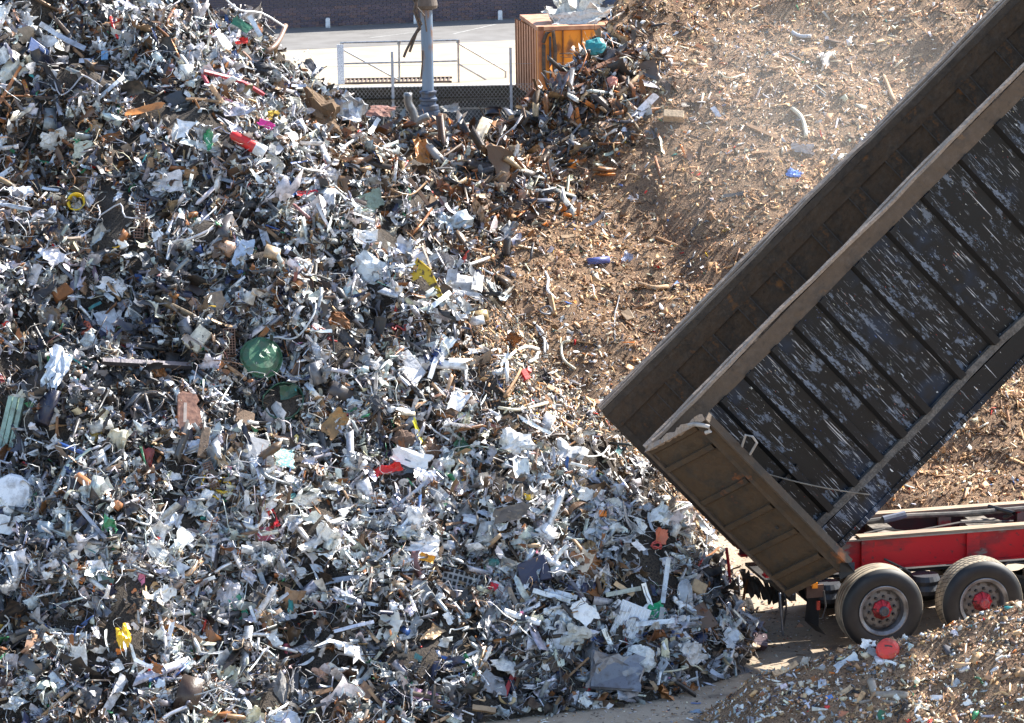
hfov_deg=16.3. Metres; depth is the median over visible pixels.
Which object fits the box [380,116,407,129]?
rusty plate
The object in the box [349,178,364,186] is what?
crumpled sheet
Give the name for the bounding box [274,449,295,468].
sheet
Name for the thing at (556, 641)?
pale casing
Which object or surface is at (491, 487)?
loose cable
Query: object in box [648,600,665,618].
green plastic
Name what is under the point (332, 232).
metal strip
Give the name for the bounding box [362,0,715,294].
rusty shards
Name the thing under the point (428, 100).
blue column
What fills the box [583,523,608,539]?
bent plating
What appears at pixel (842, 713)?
terracotta shard
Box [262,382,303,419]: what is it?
torn drum
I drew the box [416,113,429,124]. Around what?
pipe elbow
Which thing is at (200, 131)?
crumpled sheet
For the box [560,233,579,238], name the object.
wooden stick
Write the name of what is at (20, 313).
crumpled sheet
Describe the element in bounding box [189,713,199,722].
crumpled bag
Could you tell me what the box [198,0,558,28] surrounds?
brick wall
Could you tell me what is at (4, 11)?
crumpled sheet
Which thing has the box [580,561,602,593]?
wooden spar
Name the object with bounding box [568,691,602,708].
toothed plate
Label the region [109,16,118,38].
red tube
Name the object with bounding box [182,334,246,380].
wooden batten
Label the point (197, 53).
crumpled bag
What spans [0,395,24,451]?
green profile
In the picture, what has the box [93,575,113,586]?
green plate
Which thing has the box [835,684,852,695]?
split board
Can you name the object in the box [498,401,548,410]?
pale conduit
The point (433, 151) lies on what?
grey hose
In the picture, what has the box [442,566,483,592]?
slotted plate
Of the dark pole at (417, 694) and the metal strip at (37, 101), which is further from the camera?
the metal strip at (37, 101)
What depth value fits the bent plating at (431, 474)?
43.74 m
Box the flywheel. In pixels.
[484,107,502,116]
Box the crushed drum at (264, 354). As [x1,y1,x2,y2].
[239,337,282,380]
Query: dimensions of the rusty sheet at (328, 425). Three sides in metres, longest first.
0.391 x 0.248 x 0.079 m
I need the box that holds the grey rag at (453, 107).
[441,103,460,112]
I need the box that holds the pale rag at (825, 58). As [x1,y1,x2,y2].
[819,51,837,70]
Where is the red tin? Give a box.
[520,369,530,381]
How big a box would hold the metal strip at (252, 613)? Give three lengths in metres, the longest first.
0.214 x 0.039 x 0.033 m
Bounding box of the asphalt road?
[271,18,520,50]
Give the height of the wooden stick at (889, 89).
0.386 m
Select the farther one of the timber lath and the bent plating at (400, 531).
the timber lath
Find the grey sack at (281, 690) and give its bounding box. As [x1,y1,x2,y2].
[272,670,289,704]
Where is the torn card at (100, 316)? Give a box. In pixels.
[90,308,123,331]
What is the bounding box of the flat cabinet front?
[0,514,32,535]
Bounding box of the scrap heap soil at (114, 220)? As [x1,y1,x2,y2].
[0,0,756,722]
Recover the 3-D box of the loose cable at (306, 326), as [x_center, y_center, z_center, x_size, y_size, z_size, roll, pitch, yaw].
[-2.746,-0.473,44.243,0.752,0.427,0.235,-5,12,-17]
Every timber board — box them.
[521,88,534,104]
[558,62,577,95]
[565,80,592,91]
[571,72,599,102]
[583,50,630,74]
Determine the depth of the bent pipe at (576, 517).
43.58 m
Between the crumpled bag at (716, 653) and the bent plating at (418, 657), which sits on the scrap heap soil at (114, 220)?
the crumpled bag at (716, 653)
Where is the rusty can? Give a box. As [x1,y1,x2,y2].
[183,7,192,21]
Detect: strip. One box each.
[0,32,10,40]
[0,166,13,176]
[2,201,17,213]
[29,92,44,109]
[39,21,85,50]
[41,186,59,191]
[54,445,67,459]
[58,264,72,278]
[76,503,106,538]
[79,58,93,62]
[88,301,101,310]
[99,76,124,98]
[116,524,127,543]
[125,102,164,115]
[133,202,145,238]
[134,657,152,668]
[162,616,202,641]
[197,647,214,663]
[200,709,219,720]
[202,461,219,489]
[208,174,243,186]
[234,214,266,230]
[247,15,262,37]
[249,605,257,622]
[256,568,268,587]
[258,326,269,336]
[291,84,305,87]
[297,189,317,195]
[304,382,319,396]
[308,702,326,709]
[316,203,336,236]
[325,574,358,584]
[334,620,373,632]
[341,163,359,167]
[363,136,381,142]
[367,508,386,512]
[368,117,380,134]
[368,688,387,710]
[371,343,381,356]
[400,481,426,502]
[407,176,429,205]
[445,521,461,525]
[463,516,483,524]
[505,673,515,696]
[520,305,534,313]
[532,396,545,407]
[532,588,570,602]
[544,587,577,599]
[602,628,615,649]
[605,586,640,596]
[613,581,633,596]
[636,618,674,626]
[641,583,653,606]
[658,607,664,627]
[660,557,670,602]
[695,43,706,50]
[710,106,721,116]
[723,191,746,197]
[735,18,747,24]
[742,578,748,608]
[791,30,810,37]
[930,695,942,699]
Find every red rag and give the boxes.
[235,37,247,44]
[373,462,402,475]
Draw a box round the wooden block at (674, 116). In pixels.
[663,109,683,122]
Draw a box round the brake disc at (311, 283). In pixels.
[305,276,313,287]
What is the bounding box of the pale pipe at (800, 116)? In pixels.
[790,106,807,136]
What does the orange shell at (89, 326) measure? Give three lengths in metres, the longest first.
0.208 x 0.175 x 0.087 m
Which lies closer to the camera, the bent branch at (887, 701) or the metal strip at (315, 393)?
the bent branch at (887, 701)
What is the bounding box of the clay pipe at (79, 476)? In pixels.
[74,472,122,510]
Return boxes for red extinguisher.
[230,132,267,157]
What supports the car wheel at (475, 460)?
on the scrap heap soil at (114, 220)
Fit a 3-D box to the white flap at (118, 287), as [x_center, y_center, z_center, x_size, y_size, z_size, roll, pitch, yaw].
[-5.015,-0.948,45.069,0.454,0.214,0.075,25,-3,7]
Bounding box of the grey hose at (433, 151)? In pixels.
[425,143,470,167]
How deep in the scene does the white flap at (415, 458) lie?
43.87 m
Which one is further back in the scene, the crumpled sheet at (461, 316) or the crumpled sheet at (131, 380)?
the crumpled sheet at (461, 316)
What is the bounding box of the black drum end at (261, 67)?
[255,62,273,76]
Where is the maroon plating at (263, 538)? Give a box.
[256,527,272,541]
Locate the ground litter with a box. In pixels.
[484,534,934,722]
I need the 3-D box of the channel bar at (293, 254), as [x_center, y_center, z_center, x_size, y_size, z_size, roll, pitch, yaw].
[-2.788,-1.359,45.338,0.615,0.074,0.088,10,-16,-2]
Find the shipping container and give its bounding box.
[515,14,609,109]
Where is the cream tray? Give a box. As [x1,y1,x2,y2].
[375,610,403,643]
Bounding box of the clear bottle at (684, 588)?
[677,579,692,608]
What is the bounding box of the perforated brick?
[223,328,235,365]
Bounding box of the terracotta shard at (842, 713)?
[838,711,847,717]
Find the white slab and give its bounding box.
[69,641,86,665]
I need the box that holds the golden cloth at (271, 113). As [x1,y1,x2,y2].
[267,110,279,119]
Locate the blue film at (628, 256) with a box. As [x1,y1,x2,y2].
[621,250,633,262]
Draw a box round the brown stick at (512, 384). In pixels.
[503,368,521,397]
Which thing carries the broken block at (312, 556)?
on the scrap heap soil at (114, 220)
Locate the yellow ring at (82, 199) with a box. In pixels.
[67,193,84,210]
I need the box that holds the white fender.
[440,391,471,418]
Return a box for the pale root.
[637,281,668,289]
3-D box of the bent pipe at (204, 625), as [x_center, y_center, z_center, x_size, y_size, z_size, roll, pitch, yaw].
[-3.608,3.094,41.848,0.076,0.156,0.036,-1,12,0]
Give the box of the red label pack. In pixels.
[486,579,503,598]
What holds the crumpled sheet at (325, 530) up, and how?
on the scrap heap soil at (114, 220)
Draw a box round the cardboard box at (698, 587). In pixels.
[691,578,707,596]
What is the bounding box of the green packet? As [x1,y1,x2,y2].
[228,595,247,619]
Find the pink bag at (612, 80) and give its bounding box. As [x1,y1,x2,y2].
[607,75,617,87]
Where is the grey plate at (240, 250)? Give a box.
[232,236,254,265]
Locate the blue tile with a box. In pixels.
[101,50,107,59]
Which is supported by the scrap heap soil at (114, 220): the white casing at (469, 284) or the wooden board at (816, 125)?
the white casing at (469, 284)
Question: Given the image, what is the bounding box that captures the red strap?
[725,547,731,583]
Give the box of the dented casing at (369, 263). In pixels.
[346,250,391,284]
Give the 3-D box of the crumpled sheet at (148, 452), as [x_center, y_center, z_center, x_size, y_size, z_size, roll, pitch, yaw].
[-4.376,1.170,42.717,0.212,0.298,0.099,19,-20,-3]
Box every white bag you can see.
[500,427,536,455]
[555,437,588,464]
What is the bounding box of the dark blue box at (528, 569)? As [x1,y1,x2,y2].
[517,554,553,584]
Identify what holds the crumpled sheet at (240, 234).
on the scrap heap soil at (114, 220)
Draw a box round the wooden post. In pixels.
[197,427,210,458]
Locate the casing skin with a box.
[586,651,645,692]
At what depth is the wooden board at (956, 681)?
40.75 m
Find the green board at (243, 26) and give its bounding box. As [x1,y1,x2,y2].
[231,16,252,33]
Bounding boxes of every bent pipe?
[0,245,21,254]
[0,633,31,661]
[17,106,40,156]
[35,0,55,10]
[36,590,63,597]
[78,305,92,321]
[156,26,180,58]
[162,705,186,719]
[166,7,175,24]
[166,213,175,234]
[176,211,232,245]
[187,584,200,614]
[193,638,200,653]
[196,369,213,381]
[201,619,206,631]
[214,561,231,573]
[235,632,282,637]
[247,420,275,425]
[247,648,265,672]
[258,464,290,485]
[294,163,324,172]
[305,183,334,198]
[337,132,365,153]
[409,208,432,236]
[428,424,449,440]
[434,596,448,612]
[443,647,485,664]
[456,606,482,630]
[467,256,490,264]
[477,672,488,685]
[525,493,541,503]
[571,512,581,522]
[704,547,719,557]
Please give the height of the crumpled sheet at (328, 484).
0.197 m
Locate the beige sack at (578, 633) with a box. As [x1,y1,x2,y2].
[560,623,591,645]
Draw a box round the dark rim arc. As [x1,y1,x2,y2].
[303,58,326,72]
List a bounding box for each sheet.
[0,4,11,23]
[0,51,28,82]
[0,218,19,234]
[0,592,3,610]
[0,695,29,712]
[2,297,16,313]
[10,389,25,397]
[17,616,29,628]
[18,307,25,316]
[18,368,29,379]
[20,573,37,586]
[26,686,36,694]
[28,422,37,430]
[29,75,42,90]
[31,156,41,164]
[38,297,50,307]
[39,126,66,151]
[39,456,58,474]
[40,344,73,390]
[41,657,52,665]
[43,434,62,449]
[45,171,55,185]
[46,539,79,564]
[47,208,71,236]
[52,501,70,519]
[54,303,67,319]
[62,114,79,121]
[66,416,82,430]
[69,175,86,187]
[74,715,89,722]
[76,563,88,571]
[79,328,96,346]
[80,69,88,76]
[80,282,88,294]
[85,221,111,259]
[85,398,94,410]
[89,40,100,54]
[90,431,103,441]
[91,626,100,638]
[96,1,118,22]
[96,24,104,32]
[98,370,129,390]
[99,267,111,276]
[107,428,132,456]
[107,651,116,658]
[109,560,126,570]
[112,192,122,202]
[112,476,133,484]
[117,125,131,138]
[120,253,132,258]
[122,345,138,358]
[123,697,133,706]
[124,305,131,317]
[125,377,135,385]
[127,171,142,183]
[130,472,141,481]
[131,53,139,64]
[133,544,146,558]
[136,0,150,7]
[136,251,153,270]
[136,493,147,499]
[140,446,154,467]
[142,629,163,652]
[149,205,160,223]
[151,359,174,382]
[157,430,179,453]
[160,468,181,482]
[164,199,177,211]
[164,512,183,528]
[173,67,181,78]
[183,166,198,184]
[183,238,192,251]
[187,203,201,211]
[191,501,208,517]
[194,124,211,142]
[197,145,220,160]
[198,532,225,542]
[198,549,219,564]
[200,62,220,81]
[213,453,228,468]
[218,359,225,369]
[219,624,230,641]
[220,279,231,295]
[220,665,240,687]
[223,138,253,159]
[228,68,244,78]
[231,49,238,58]
[231,460,246,476]
[235,229,243,238]
[239,192,259,208]
[241,568,256,586]
[241,705,264,722]
[250,39,259,47]
[252,541,280,555]
[255,88,266,104]
[266,143,284,173]
[272,606,290,623]
[274,449,295,468]
[280,356,309,382]
[283,473,306,491]
[283,511,305,533]
[290,565,306,578]
[291,56,300,60]
[293,489,320,509]
[293,640,318,654]
[299,676,308,687]
[302,600,317,613]
[308,446,330,464]
[313,522,340,561]
[314,626,321,638]
[320,407,350,439]
[321,480,336,495]
[322,257,335,267]
[324,163,340,185]
[326,456,344,467]
[328,311,349,328]
[329,700,344,721]
[336,89,368,123]
[336,498,354,515]
[347,294,360,312]
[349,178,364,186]
[349,551,369,560]
[349,716,358,722]
[353,229,377,244]
[357,441,382,450]
[358,703,377,720]
[364,561,380,578]
[364,662,379,678]
[366,115,379,121]
[370,174,380,186]
[376,213,400,235]
[378,509,394,533]
[379,211,388,216]
[387,310,399,317]
[397,553,412,573]
[398,143,407,147]
[420,623,445,639]
[421,527,440,540]
[425,505,435,518]
[428,457,454,472]
[438,252,457,267]
[440,369,451,377]
[443,680,462,697]
[454,432,472,451]
[455,311,467,320]
[458,479,469,498]
[459,497,470,506]
[477,509,490,518]
[479,495,490,504]
[490,653,526,676]
[497,706,509,716]
[498,543,514,549]
[501,414,511,419]
[502,332,521,346]
[515,128,525,135]
[515,471,535,486]
[530,422,543,438]
[530,614,544,620]
[537,625,547,639]
[558,506,575,518]
[560,539,569,547]
[578,467,599,482]
[578,695,591,707]
[597,547,613,558]
[599,703,613,708]
[604,563,609,579]
[614,548,622,576]
[627,194,638,201]
[633,517,646,535]
[636,574,647,581]
[648,501,675,525]
[650,491,662,501]
[658,683,674,700]
[665,608,676,617]
[672,553,691,573]
[699,536,707,549]
[705,210,716,220]
[712,574,723,590]
[732,665,751,674]
[954,639,964,644]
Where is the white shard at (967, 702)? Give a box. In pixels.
[961,698,972,705]
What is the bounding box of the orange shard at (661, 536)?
[655,527,667,543]
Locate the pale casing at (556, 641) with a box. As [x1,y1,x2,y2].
[546,630,573,658]
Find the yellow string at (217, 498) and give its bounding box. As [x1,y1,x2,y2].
[201,475,218,499]
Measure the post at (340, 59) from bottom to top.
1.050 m
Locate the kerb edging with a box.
[333,83,515,87]
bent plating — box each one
[0,133,7,145]
[4,548,27,573]
[7,186,33,199]
[23,169,39,182]
[36,711,57,722]
[42,571,52,579]
[48,670,64,688]
[64,474,81,493]
[84,531,98,556]
[87,559,101,565]
[88,596,111,617]
[99,409,108,420]
[147,539,168,563]
[148,169,183,191]
[151,583,176,605]
[151,660,162,673]
[163,90,185,105]
[168,541,181,553]
[183,436,210,454]
[245,585,268,604]
[266,632,282,646]
[266,708,300,722]
[273,78,284,89]
[282,586,305,613]
[285,96,304,110]
[324,363,331,378]
[341,448,361,460]
[358,506,371,522]
[359,681,374,701]
[362,153,374,168]
[390,660,403,669]
[395,525,417,536]
[414,467,437,480]
[414,652,422,661]
[443,612,454,624]
[488,558,499,565]
[497,556,520,574]
[539,654,562,674]
[543,604,570,622]
[575,575,584,588]
[578,487,605,501]
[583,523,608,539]
[615,446,621,455]
[631,540,645,550]
[680,641,707,666]
[687,683,698,690]
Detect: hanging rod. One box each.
[778,592,783,635]
[783,592,786,625]
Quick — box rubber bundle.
[739,568,784,608]
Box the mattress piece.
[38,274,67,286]
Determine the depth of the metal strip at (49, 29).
47.98 m
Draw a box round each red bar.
[201,73,208,83]
[203,69,264,95]
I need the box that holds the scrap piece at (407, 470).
[386,459,414,474]
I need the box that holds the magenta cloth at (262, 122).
[257,118,274,129]
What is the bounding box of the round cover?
[0,474,32,515]
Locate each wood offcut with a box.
[548,294,556,315]
[855,691,865,702]
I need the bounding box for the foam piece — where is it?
[661,638,669,657]
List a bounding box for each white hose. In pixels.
[505,345,539,381]
[527,351,538,363]
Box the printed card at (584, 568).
[574,548,594,572]
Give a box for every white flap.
[96,276,132,296]
[389,445,433,469]
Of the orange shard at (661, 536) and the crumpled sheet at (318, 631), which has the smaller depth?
the crumpled sheet at (318, 631)
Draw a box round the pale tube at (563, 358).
[560,339,575,369]
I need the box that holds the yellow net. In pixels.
[209,477,235,494]
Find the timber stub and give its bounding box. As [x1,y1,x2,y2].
[698,143,704,159]
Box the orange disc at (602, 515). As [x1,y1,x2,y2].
[599,510,606,516]
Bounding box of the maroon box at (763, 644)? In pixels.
[752,632,767,650]
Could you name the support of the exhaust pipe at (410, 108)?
on the rusty shards at (483, 145)
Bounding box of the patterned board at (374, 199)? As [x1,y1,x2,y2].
[357,187,383,212]
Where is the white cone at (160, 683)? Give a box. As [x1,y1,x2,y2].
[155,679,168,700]
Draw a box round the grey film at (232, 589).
[215,580,240,609]
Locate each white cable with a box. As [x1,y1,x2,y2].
[226,0,284,27]
[532,322,545,352]
[535,322,547,349]
[544,271,555,299]
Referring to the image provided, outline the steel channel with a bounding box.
[168,267,206,298]
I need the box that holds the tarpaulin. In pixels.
[541,0,613,24]
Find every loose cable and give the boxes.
[0,94,32,109]
[0,615,9,632]
[1,451,23,463]
[8,270,24,284]
[15,449,37,460]
[24,437,43,445]
[33,478,55,506]
[54,75,102,94]
[74,615,93,636]
[94,174,126,180]
[97,203,147,218]
[117,512,162,525]
[128,192,146,216]
[129,220,140,234]
[144,292,166,304]
[151,493,162,511]
[166,561,192,575]
[198,508,219,529]
[211,484,239,512]
[221,378,238,419]
[250,291,267,305]
[265,270,292,298]
[267,303,316,339]
[288,652,302,671]
[311,325,336,341]
[331,334,355,367]
[338,667,357,674]
[364,298,387,327]
[375,135,386,149]
[381,181,427,197]
[391,324,409,331]
[433,165,458,183]
[449,626,470,633]
[463,376,490,394]
[473,694,485,701]
[475,405,481,428]
[489,480,500,491]
[522,154,546,170]
[587,445,613,458]
[619,173,636,180]
[660,665,702,672]
[686,251,695,267]
[690,218,699,236]
[718,71,744,77]
[744,606,764,612]
[759,25,774,29]
[894,703,903,721]
[1002,710,1023,721]
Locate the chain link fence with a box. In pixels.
[337,47,531,124]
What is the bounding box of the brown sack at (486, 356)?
[471,349,494,370]
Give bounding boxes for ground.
[280,40,526,99]
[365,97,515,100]
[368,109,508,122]
[368,121,1023,722]
[509,100,517,110]
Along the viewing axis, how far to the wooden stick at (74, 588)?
41.45 m
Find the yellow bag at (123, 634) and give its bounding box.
[116,623,130,648]
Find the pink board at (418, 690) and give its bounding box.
[403,687,441,701]
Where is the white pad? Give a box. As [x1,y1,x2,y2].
[720,627,740,648]
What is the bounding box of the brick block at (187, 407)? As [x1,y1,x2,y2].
[176,391,202,431]
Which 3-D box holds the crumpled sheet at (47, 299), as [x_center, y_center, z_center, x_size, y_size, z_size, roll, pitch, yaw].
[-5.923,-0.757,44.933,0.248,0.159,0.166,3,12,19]
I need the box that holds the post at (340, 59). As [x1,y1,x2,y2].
[337,45,344,83]
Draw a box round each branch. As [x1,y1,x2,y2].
[655,236,684,249]
[859,699,895,703]
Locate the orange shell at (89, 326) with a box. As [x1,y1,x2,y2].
[81,320,92,334]
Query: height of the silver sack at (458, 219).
0.399 m
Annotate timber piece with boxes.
[745,123,778,139]
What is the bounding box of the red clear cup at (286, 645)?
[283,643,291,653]
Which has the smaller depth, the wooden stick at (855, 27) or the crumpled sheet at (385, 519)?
the crumpled sheet at (385, 519)
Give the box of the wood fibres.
[435,0,1023,552]
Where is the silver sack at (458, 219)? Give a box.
[429,209,473,233]
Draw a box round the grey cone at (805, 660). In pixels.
[798,656,809,667]
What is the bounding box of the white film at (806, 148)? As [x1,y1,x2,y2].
[788,142,814,154]
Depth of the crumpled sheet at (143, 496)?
42.41 m
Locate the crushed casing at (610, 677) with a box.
[590,649,644,692]
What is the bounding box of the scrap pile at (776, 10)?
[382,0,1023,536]
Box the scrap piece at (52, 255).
[38,243,69,267]
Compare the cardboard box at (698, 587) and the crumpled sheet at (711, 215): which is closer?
the cardboard box at (698, 587)
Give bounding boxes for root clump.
[390,429,414,448]
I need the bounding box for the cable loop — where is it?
[764,57,786,69]
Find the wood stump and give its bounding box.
[232,408,254,431]
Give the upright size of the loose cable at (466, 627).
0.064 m
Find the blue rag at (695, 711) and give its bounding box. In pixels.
[688,709,701,712]
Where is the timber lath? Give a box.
[751,148,794,154]
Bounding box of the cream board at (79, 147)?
[72,140,97,158]
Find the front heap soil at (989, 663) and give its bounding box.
[698,602,1023,722]
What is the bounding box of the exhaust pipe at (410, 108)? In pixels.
[404,92,418,126]
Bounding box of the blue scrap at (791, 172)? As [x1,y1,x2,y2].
[785,167,802,177]
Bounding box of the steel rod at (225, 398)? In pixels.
[191,370,233,405]
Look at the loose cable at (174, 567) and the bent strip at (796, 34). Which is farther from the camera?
the bent strip at (796, 34)
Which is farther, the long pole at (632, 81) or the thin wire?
the long pole at (632, 81)
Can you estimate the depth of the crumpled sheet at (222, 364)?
43.90 m
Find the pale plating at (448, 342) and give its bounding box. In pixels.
[421,328,456,357]
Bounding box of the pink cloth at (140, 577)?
[137,573,145,584]
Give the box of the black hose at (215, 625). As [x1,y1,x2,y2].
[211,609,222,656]
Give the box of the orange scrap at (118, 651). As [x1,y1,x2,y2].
[116,648,124,654]
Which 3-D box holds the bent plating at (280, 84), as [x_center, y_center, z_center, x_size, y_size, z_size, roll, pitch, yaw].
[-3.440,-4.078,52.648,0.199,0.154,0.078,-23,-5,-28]
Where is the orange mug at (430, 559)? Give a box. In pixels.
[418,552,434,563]
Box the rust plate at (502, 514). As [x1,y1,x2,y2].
[493,501,531,524]
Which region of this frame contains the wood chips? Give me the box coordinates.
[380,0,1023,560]
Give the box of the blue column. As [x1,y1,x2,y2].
[417,0,439,118]
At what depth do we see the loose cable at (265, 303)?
44.43 m
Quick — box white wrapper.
[860,638,875,649]
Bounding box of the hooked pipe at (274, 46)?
[264,23,287,53]
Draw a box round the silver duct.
[312,123,330,164]
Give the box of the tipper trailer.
[597,0,1023,645]
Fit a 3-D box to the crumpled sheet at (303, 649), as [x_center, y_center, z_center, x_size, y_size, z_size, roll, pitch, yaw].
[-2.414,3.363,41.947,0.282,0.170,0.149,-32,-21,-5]
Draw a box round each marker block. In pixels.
[326,18,329,27]
[498,10,502,19]
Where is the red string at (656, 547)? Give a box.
[650,540,661,549]
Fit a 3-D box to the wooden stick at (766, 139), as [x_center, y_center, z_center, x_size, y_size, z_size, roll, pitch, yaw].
[3.956,-3.432,56.072,0.040,0.034,0.299,28,57,29]
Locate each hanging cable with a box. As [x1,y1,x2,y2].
[403,0,421,57]
[408,0,420,51]
[413,0,426,31]
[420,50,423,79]
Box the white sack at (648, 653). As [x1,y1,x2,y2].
[622,644,656,671]
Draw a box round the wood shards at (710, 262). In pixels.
[394,0,1023,553]
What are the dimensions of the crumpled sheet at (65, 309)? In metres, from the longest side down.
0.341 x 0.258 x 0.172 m
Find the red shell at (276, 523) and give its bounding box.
[266,508,279,528]
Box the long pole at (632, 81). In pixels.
[616,69,645,96]
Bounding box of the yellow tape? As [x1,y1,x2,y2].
[413,417,422,443]
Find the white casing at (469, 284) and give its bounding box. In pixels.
[445,269,483,301]
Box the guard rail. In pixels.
[340,39,506,81]
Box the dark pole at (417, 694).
[374,686,448,700]
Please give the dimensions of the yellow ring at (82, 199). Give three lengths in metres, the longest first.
0.241 x 0.241 x 0.115 m
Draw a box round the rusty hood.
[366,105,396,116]
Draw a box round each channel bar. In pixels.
[15,328,25,345]
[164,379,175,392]
[280,249,316,261]
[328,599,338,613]
[427,357,437,378]
[431,290,451,307]
[472,704,495,713]
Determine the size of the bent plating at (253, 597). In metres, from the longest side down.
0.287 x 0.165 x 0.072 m
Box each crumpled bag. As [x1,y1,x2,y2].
[26,20,37,30]
[31,237,43,244]
[50,413,60,424]
[64,466,71,473]
[69,390,83,404]
[76,610,84,616]
[103,688,111,695]
[112,60,120,66]
[117,411,126,421]
[127,596,141,611]
[148,324,163,335]
[184,42,204,62]
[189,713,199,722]
[200,488,214,500]
[266,314,273,321]
[281,430,299,443]
[289,141,297,147]
[292,293,308,302]
[343,396,363,409]
[366,395,389,416]
[409,615,423,633]
[602,468,610,477]
[633,494,647,505]
[674,625,680,635]
[688,531,694,544]
[712,648,723,656]
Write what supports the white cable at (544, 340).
on the scrap pile at (776, 10)
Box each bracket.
[913,701,929,709]
[914,706,919,717]
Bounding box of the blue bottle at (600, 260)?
[587,256,609,264]
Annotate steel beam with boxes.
[101,358,191,369]
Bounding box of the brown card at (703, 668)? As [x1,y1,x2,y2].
[699,665,716,673]
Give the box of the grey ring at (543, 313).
[539,305,552,314]
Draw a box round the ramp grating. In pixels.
[345,76,451,83]
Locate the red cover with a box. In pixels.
[876,638,899,658]
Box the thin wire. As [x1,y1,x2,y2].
[614,295,619,341]
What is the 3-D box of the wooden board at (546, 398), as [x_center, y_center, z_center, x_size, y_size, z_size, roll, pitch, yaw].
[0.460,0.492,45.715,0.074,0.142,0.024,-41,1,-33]
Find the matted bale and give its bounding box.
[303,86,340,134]
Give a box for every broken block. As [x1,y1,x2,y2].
[27,37,48,54]
[52,282,73,303]
[117,240,128,248]
[140,133,147,144]
[142,350,152,359]
[184,325,211,352]
[212,29,232,49]
[240,47,250,56]
[241,436,269,463]
[308,552,317,561]
[356,581,367,591]
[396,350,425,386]
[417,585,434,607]
[428,195,436,207]
[430,486,449,499]
[587,587,603,598]
[621,308,634,320]
[694,602,718,631]
[866,645,876,656]
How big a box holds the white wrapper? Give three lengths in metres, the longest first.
0.201 x 0.151 x 0.068 m
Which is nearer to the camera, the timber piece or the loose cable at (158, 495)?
the loose cable at (158, 495)
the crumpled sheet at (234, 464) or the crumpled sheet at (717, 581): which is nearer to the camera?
the crumpled sheet at (234, 464)
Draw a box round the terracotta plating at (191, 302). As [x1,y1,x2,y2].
[181,288,200,307]
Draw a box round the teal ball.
[585,37,605,55]
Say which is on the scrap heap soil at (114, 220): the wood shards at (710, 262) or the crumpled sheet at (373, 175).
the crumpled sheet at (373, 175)
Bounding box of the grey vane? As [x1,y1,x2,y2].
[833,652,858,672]
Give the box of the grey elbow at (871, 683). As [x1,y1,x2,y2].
[867,678,908,698]
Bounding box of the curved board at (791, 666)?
[772,660,798,677]
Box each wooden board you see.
[544,394,552,405]
[545,252,555,260]
[547,384,559,392]
[667,149,681,155]
[696,3,707,8]
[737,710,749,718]
[760,153,772,157]
[801,47,818,51]
[810,675,817,681]
[814,123,828,130]
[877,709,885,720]
[906,481,916,490]
[949,678,960,686]
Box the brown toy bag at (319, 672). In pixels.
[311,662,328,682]
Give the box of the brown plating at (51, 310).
[37,304,59,335]
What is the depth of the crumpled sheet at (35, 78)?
47.19 m
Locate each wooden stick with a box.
[64,587,88,590]
[73,48,83,57]
[186,97,222,103]
[261,223,277,238]
[272,578,290,587]
[315,687,332,694]
[421,317,429,329]
[432,712,453,722]
[434,563,442,577]
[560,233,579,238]
[569,657,589,675]
[613,366,628,370]
[641,686,653,689]
[693,21,704,29]
[710,39,721,45]
[757,136,769,147]
[846,22,861,34]
[880,43,891,50]
[882,74,895,102]
[977,464,994,470]
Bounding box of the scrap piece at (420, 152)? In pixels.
[413,137,430,163]
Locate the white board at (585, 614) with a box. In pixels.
[570,597,599,626]
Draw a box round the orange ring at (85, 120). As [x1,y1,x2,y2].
[77,118,92,133]
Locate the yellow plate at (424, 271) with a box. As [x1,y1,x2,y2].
[409,258,442,297]
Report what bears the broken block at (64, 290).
on the scrap heap soil at (114, 220)

